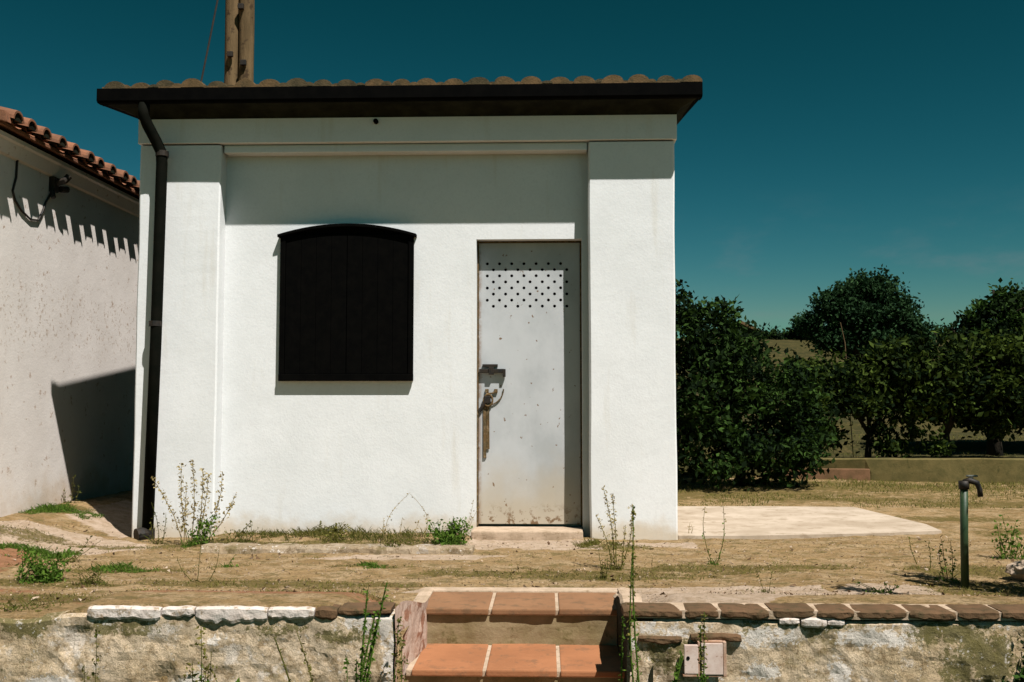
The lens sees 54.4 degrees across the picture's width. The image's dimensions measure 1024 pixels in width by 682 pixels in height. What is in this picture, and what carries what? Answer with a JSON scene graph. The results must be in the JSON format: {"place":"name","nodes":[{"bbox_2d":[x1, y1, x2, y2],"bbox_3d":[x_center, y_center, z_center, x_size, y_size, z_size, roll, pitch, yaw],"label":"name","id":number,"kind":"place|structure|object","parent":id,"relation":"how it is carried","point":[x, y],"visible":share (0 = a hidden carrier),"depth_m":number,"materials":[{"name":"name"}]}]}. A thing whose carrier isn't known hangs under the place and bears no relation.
{"place":"outdoors","nodes":[
{"label":"outdoors","id":0,"kind":"place"},
{"bbox_2d":[0,519,1021,601],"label":"gravel","id":1,"kind":"structure","parent":0,"point":[294,590],"depth_m":5.96,"materials":[{"name":"stone"}]},
{"bbox_2d":[0,338,1023,681],"bbox_3d":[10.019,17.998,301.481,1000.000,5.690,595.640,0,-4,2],"label":"ground","id":2,"kind":"structure","parent":0,"point":[116,508],"depth_m":6.38,"materials":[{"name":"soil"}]},
{"bbox_2d":[0,597,73,611],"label":"grass","id":3,"kind":"structure","parent":2,"relation":"on","point":[13,607],"depth_m":4.60,"materials":[{"name":"green plant"}]},
{"bbox_2d":[0,541,80,559],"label":"grass patch","id":4,"kind":"object","parent":2,"relation":"on","point":[17,545],"visible":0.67,"depth_m":6.63,"materials":[{"name":"green plant"}]},
{"bbox_2d":[13,547,71,584],"bbox_3d":[-2.679,1.304,5.672,0.308,0.257,0.226,0,-4,2],"label":"leafy weed","id":5,"kind":"object","parent":2,"relation":"on","point":[46,575],"visible":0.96,"depth_m":5.66,"materials":[{"name":"green plant"}]},
{"bbox_2d":[19,502,106,519],"bbox_3d":[-3.806,1.400,8.215,0.879,0.147,0.646,1,-4,-19],"label":"grass patch","id":6,"kind":"object","parent":2,"relation":"on","point":[51,508],"visible":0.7,"depth_m":8.16,"materials":[{"name":"green plant"}]},
{"bbox_2d":[0,106,139,516],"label":"cream house","id":7,"kind":"structure","parent":2,"relation":"on","point":[69,233],"depth_m":8.61,"materials":[{"name":"paint"}]},
{"bbox_2d":[61,474,81,502],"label":"leafy weed","id":8,"kind":"object","parent":2,"relation":"on","point":[78,491],"visible":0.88,"depth_m":8.61,"materials":[{"name":"green plant"}]},
{"bbox_2d":[61,535,99,562],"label":"leafy weed","id":9,"kind":"object","parent":2,"relation":"on","point":[73,559],"visible":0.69,"depth_m":6.40,"materials":[{"name":"green plant"}]},
{"bbox_2d":[72,564,111,585],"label":"leafy weed","id":10,"kind":"object","parent":2,"relation":"on","point":[87,581],"visible":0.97,"depth_m":5.57,"materials":[{"name":"green plant"}]},
{"bbox_2d":[88,560,159,572],"bbox_3d":[-2.373,1.379,6.078,0.461,0.090,0.315,0,-4,2],"label":"grass patch","id":11,"kind":"object","parent":2,"relation":"on","point":[121,565],"visible":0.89,"depth_m":6.06,"materials":[{"name":"green plant"}]},
{"bbox_2d":[142,502,168,544],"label":"leafy weed","id":12,"kind":"object","parent":2,"relation":"on","point":[160,541],"visible":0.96,"depth_m":7.22,"materials":[{"name":"green plant"}]},
{"bbox_2d":[151,459,236,544],"bbox_3d":[-2.288,1.160,7.147,0.638,0.617,0.154,0,-4,2],"label":"tall weed","id":13,"kind":"object","parent":2,"relation":"on","point":[231,504],"visible":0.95,"depth_m":7.13,"materials":[{"name":"plant"}]},
{"bbox_2d":[177,538,220,581],"bbox_3d":[-1.786,1.252,5.681,0.259,0.267,0.086,0,-4,2],"label":"leafy weed","id":14,"kind":"object","parent":2,"relation":"on","point":[198,565],"visible":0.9,"depth_m":5.67,"materials":[{"name":"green plant"}]},
{"bbox_2d":[179,514,220,548],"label":"leafy weed","id":15,"kind":"object","parent":2,"relation":"on","point":[198,537],"visible":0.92,"depth_m":6.99,"materials":[{"name":"green plant"}]},
{"bbox_2d":[214,555,240,567],"bbox_3d":[-1.773,1.376,6.201,0.168,0.099,0.110,0,-4,2],"label":"grass patch","id":16,"kind":"object","parent":2,"relation":"on","point":[227,565],"visible":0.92,"depth_m":6.20,"materials":[{"name":"green plant"}]},
{"bbox_2d":[213,520,264,543],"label":"leafy weed","id":17,"kind":"object","parent":2,"relation":"on","point":[241,537],"visible":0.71,"depth_m":7.04,"materials":[{"name":"green plant"}]},
{"bbox_2d":[224,0,254,84],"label":"utility pole","id":18,"kind":"object","parent":2,"relation":"on","point":[239,37],"visible":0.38,"depth_m":11.48,"materials":[{"name":"brown wood"}]},
{"bbox_2d":[200,0,217,81],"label":"cable","id":19,"kind":"object","parent":18,"relation":"attached to","point":[209,41],"visible":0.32,"depth_m":11.17,"materials":[{"name":"metal"}]},
{"bbox_2d":[312,521,355,542],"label":"leafy weed","id":20,"kind":"object","parent":2,"relation":"on","point":[335,539],"visible":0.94,"depth_m":7.10,"materials":[{"name":"green plant"}]},
{"bbox_2d":[225,524,443,544],"bbox_3d":[-1.349,1.433,7.428,1.695,0.134,1.176,0,-4,2],"label":"grass patch","id":21,"kind":"object","parent":2,"relation":"on","point":[358,534],"visible":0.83,"depth_m":7.35,"materials":[{"name":"plant"}]},
{"bbox_2d":[201,542,474,554],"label":"kerb","id":22,"kind":"structure","parent":2,"relation":"on","point":[257,548],"depth_m":6.76,"materials":[{"name":"beige concrete"}]},
{"bbox_2d":[356,561,389,568],"bbox_3d":[-0.859,1.397,6.205,0.228,0.062,0.240,0,-4,2],"label":"grass patch","id":23,"kind":"object","parent":2,"relation":"on","point":[368,564],"visible":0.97,"depth_m":6.18,"materials":[{"name":"green plant"}]},
{"bbox_2d":[380,534,404,547],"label":"leafy weed","id":24,"kind":"object","parent":2,"relation":"on","point":[392,545],"visible":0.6,"depth_m":6.78,"materials":[{"name":"green plant"}]},
{"bbox_2d":[370,493,427,541],"bbox_3d":[-0.797,1.284,7.186,0.419,0.349,0.286,2,-4,-31],"label":"tall weed","id":25,"kind":"object","parent":2,"relation":"on","point":[383,530],"visible":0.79,"depth_m":7.22,"materials":[{"name":"plant"}]},
{"bbox_2d":[96,74,702,540],"bbox_3d":[-0.799,-0.318,9.081,4.574,4.006,3.451,0,-4,2],"label":"white hut","id":26,"kind":"object","parent":2,"relation":"on","point":[366,304],"visible":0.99,"depth_m":7.71,"materials":[{"name":"paint"}]},
{"bbox_2d":[277,223,416,380],"bbox_3d":[-1.287,-0.302,7.749,1.084,1.226,0.078,0,-4,2],"label":"window","id":27,"kind":"structure","parent":26,"relation":"in","point":[346,306],"depth_m":7.74,"materials":[{"name":"black paint"}]},
{"bbox_2d":[477,241,582,525],"bbox_3d":[0.137,0.323,7.810,0.819,2.223,0.116,0,-4,2],"label":"door","id":28,"kind":"structure","parent":26,"relation":"in","point":[529,304],"depth_m":7.79,"materials":[{"name":"grey paint"}]},
{"bbox_2d":[425,516,472,545],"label":"leafy weed","id":29,"kind":"object","parent":2,"relation":"on","point":[447,537],"visible":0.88,"depth_m":6.94,"materials":[{"name":"green plant"}]},
{"bbox_2d":[463,500,478,535],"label":"leafy weed","id":30,"kind":"object","parent":2,"relation":"on","point":[471,516],"visible":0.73,"depth_m":7.42,"materials":[{"name":"plant"}]},
{"bbox_2d":[571,538,629,547],"bbox_3d":[0.630,1.438,7.116,0.438,0.085,0.308,0,-4,2],"label":"grass patch","id":31,"kind":"object","parent":2,"relation":"on","point":[588,543],"visible":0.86,"depth_m":7.10,"materials":[{"name":"green plant"}]},
{"bbox_2d":[592,556,609,579],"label":"leafy weed","id":32,"kind":"object","parent":2,"relation":"on","point":[603,577],"visible":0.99,"depth_m":5.75,"materials":[{"name":"green plant"}]},
{"bbox_2d":[596,485,634,570],"bbox_3d":[0.634,1.147,6.090,0.233,0.532,0.121,-1,-4,19],"label":"tall weed","id":33,"kind":"object","parent":2,"relation":"on","point":[615,547],"visible":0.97,"depth_m":6.09,"materials":[{"name":"green plant"}]},
{"bbox_2d":[628,555,684,577],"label":"leafy weed","id":34,"kind":"object","parent":2,"relation":"on","point":[643,574],"visible":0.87,"depth_m":5.85,"materials":[{"name":"plant"}]},
{"bbox_2d":[702,501,725,564],"bbox_3d":[1.273,1.214,6.269,0.163,0.417,0.076,0,-4,2],"label":"tall weed","id":35,"kind":"object","parent":2,"relation":"on","point":[714,561],"visible":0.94,"depth_m":6.28,"materials":[{"name":"green plant"}]},
{"bbox_2d":[718,321,758,337],"bbox_3d":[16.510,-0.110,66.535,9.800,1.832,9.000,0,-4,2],"label":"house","id":36,"kind":"structure","parent":2,"relation":"on","point":[742,322],"depth_m":62.16,"materials":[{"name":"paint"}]},
{"bbox_2d":[675,278,845,491],"bbox_3d":[2.430,0.571,12.325,3.297,2.761,2.153,0,-4,2],"label":"bush","id":37,"kind":"object","parent":2,"relation":"on","point":[726,366],"visible":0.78,"depth_m":11.92,"materials":[{"name":"green plant"}]},
{"bbox_2d":[753,571,773,592],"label":"leafy weed","id":38,"kind":"object","parent":2,"relation":"on","point":[764,590],"visible":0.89,"depth_m":5.32,"materials":[{"name":"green plant"}]},
{"bbox_2d":[787,311,805,339],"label":"shrub","id":39,"kind":"object","parent":2,"relation":"on","point":[794,326],"visible":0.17,"depth_m":55.55,"materials":[{"name":"green plant"}]},
{"bbox_2d":[840,322,853,457],"bbox_3d":[4.823,0.763,14.329,0.162,2.076,0.012,0,-4,2],"label":"vine stake","id":40,"kind":"object","parent":2,"relation":"on","point":[850,414],"visible":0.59,"depth_m":14.30,"materials":[{"name":"brown wood"}]},
{"bbox_2d":[740,322,970,339],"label":"hedge","id":41,"kind":"object","parent":2,"relation":"on","point":[776,334],"visible":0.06,"depth_m":56.13,"materials":[{"name":"green plant"}]},
{"bbox_2d":[769,328,965,457],"bbox_3d":[4.863,0.866,13.791,2.563,2.070,1.628,0,-4,2],"label":"tree","id":42,"kind":"object","parent":2,"relation":"on","point":[862,388],"visible":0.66,"depth_m":13.60,"materials":[{"name":"green plant"}]},
{"bbox_2d":[796,264,939,360],"bbox_3d":[10.626,-0.347,29.683,4.189,3.878,2.591,0,-4,2],"label":"tree","id":43,"kind":"object","parent":2,"relation":"on","point":[860,307],"visible":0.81,"depth_m":29.31,"materials":[{"name":"green plant"}]},
{"bbox_2d":[853,581,899,593],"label":"leafy weed","id":44,"kind":"object","parent":2,"relation":"on","point":[879,590],"visible":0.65,"depth_m":5.31,"materials":[{"name":"green plant"}]},
{"bbox_2d":[771,458,1023,483],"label":"garden wall","id":45,"kind":"structure","parent":2,"relation":"on","point":[1006,470],"depth_m":13.13,"materials":[{"name":"concrete"}]},
{"bbox_2d":[908,537,917,564],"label":"tall weed","id":46,"kind":"object","parent":2,"relation":"on","point":[911,550],"visible":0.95,"depth_m":6.27,"materials":[{"name":"brown plant"}]},
{"bbox_2d":[925,541,934,567],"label":"tall weed","id":47,"kind":"object","parent":2,"relation":"on","point":[930,554],"visible":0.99,"depth_m":6.11,"materials":[{"name":"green plant"}]},
{"bbox_2d":[931,540,960,582],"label":"tall weed","id":48,"kind":"object","parent":2,"relation":"on","point":[952,569],"visible":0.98,"depth_m":5.70,"materials":[{"name":"green plant"}]},
{"bbox_2d":[884,319,1023,457],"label":"tree","id":49,"kind":"object","parent":2,"relation":"on","point":[985,389],"visible":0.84,"depth_m":13.65,"materials":[{"name":"green plant"}]},
{"bbox_2d":[958,475,982,588],"bbox_3d":[2.523,1.071,5.465,0.127,0.668,0.055,0,-4,6],"label":"standpipe","id":50,"kind":"object","parent":2,"relation":"on","point":[963,486],"visible":0.97,"depth_m":5.46,"materials":[{"name":"green metal"}]},
{"bbox_2d":[930,414,1015,437],"bbox_3d":[8.065,1.075,16.334,4.203,1.794,1.520,0,-4,2],"label":"bush","id":51,"kind":"object","parent":2,"relation":"on","point":[966,430],"visible":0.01,"depth_m":16.23,"materials":[{"name":"green plant"}]},
{"bbox_2d":[934,277,1023,455],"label":"tree","id":52,"kind":"object","parent":2,"relation":"on","point":[998,309],"visible":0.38,"depth_m":15.27,"materials":[{"name":"green plant"}]},
{"bbox_2d":[991,514,1023,560],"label":"leafy weed","id":53,"kind":"object","parent":2,"relation":"on","point":[1013,553],"visible":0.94,"depth_m":6.52,"materials":[{"name":"green plant"}]},
{"bbox_2d":[1005,560,1023,579],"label":"stone","id":54,"kind":"object","parent":2,"relation":"on","point":[1014,569],"visible":1,"depth_m":5.72,"materials":[{"name":"beige stone"}]},
{"bbox_2d":[0,0,1023,337],"label":"sky","id":55,"kind":"structure","parent":0,"point":[824,139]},
{"bbox_2d":[678,506,941,539],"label":"pavement","id":56,"kind":"structure","parent":0,"point":[770,522],"depth_m":8.26,"materials":[{"name":"concrete"}]},
{"bbox_3d":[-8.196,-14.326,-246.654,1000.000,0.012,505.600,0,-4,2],"label":"verge","id":57,"kind":"structure","parent":0,"visible":0},
{"bbox_2d":[81,629,101,681],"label":"leafy weed","id":58,"kind":"object","parent":57,"relation":"on","point":[97,659],"visible":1,"depth_m":4.18,"materials":[{"name":"green plant"}]},
{"bbox_2d":[183,625,216,681],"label":"leafy weed","id":59,"kind":"object","parent":57,"relation":"on","point":[206,668],"visible":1,"depth_m":4.16,"materials":[{"name":"green plant"}]},
{"bbox_2d":[0,599,428,681],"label":"retaining wall","id":60,"kind":"structure","parent":57,"relation":"on","point":[144,643],"depth_m":4.31,"materials":[{"name":"beige stone"}]},
{"bbox_2d":[274,637,290,681],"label":"tall weed","id":61,"kind":"object","parent":57,"relation":"on","point":[284,666],"visible":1,"depth_m":4.10,"materials":[{"name":"green plant"}]},
{"bbox_2d":[297,633,314,681],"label":"tall weed","id":62,"kind":"object","parent":57,"relation":"on","point":[310,667],"visible":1,"depth_m":4.10,"materials":[{"name":"green plant"}]},
{"bbox_2d":[343,658,359,681],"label":"tall weed","id":63,"kind":"object","parent":57,"relation":"on","point":[346,662],"visible":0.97,"depth_m":4.11,"materials":[{"name":"green plant"}]},
{"bbox_2d":[355,582,389,681],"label":"tall weed","id":64,"kind":"object","parent":57,"relation":"on","point":[364,660],"visible":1,"depth_m":4.08,"materials":[{"name":"green plant"}]},
{"bbox_2d":[388,617,408,681],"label":"leafy weed","id":65,"kind":"object","parent":57,"relation":"on","point":[399,639],"visible":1,"depth_m":4.15,"materials":[{"name":"green plant"}]},
{"bbox_2d":[403,587,629,681],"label":"tiled steps","id":66,"kind":"structure","parent":57,"relation":"on","point":[509,634],"depth_m":4.88,"materials":[{"name":"tile"}]},
{"bbox_2d":[618,616,639,681],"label":"tall weed","id":67,"kind":"object","parent":57,"relation":"on","point":[622,641],"visible":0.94,"depth_m":4.09,"materials":[{"name":"green plant"}]},
{"bbox_2d":[626,505,641,681],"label":"tall weed","id":68,"kind":"object","parent":57,"relation":"on","point":[631,581],"visible":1,"depth_m":4.03,"materials":[{"name":"green plant"}]},
{"bbox_2d":[672,651,683,681],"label":"tall weed","id":69,"kind":"object","parent":57,"relation":"on","point":[677,671],"visible":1,"depth_m":4.05,"materials":[{"name":"green plant"}]},
{"bbox_2d":[697,612,708,681],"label":"tall weed","id":70,"kind":"object","parent":57,"relation":"on","point":[702,678],"visible":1,"depth_m":4.02,"materials":[{"name":"green plant"}]},
{"bbox_2d":[613,593,1023,681],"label":"retaining wall","id":71,"kind":"structure","parent":57,"relation":"on","point":[812,642],"depth_m":4.23,"materials":[{"name":"beige stone"}]},
{"bbox_2d":[682,640,726,676],"bbox_3d":[0.811,1.339,4.200,0.182,0.148,0.036,0,-4,2],"label":"inspection cover","id":72,"kind":"object","parent":71,"relation":"attached to","point":[716,660],"visible":0.86,"depth_m":4.18,"materials":[{"name":"white plastic"}]},
{"bbox_2d":[1001,631,1023,681],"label":"shrub","id":73,"kind":"object","parent":57,"relation":"on","point":[1021,679],"visible":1,"depth_m":4.07,"materials":[{"name":"green plant"}]}
]}

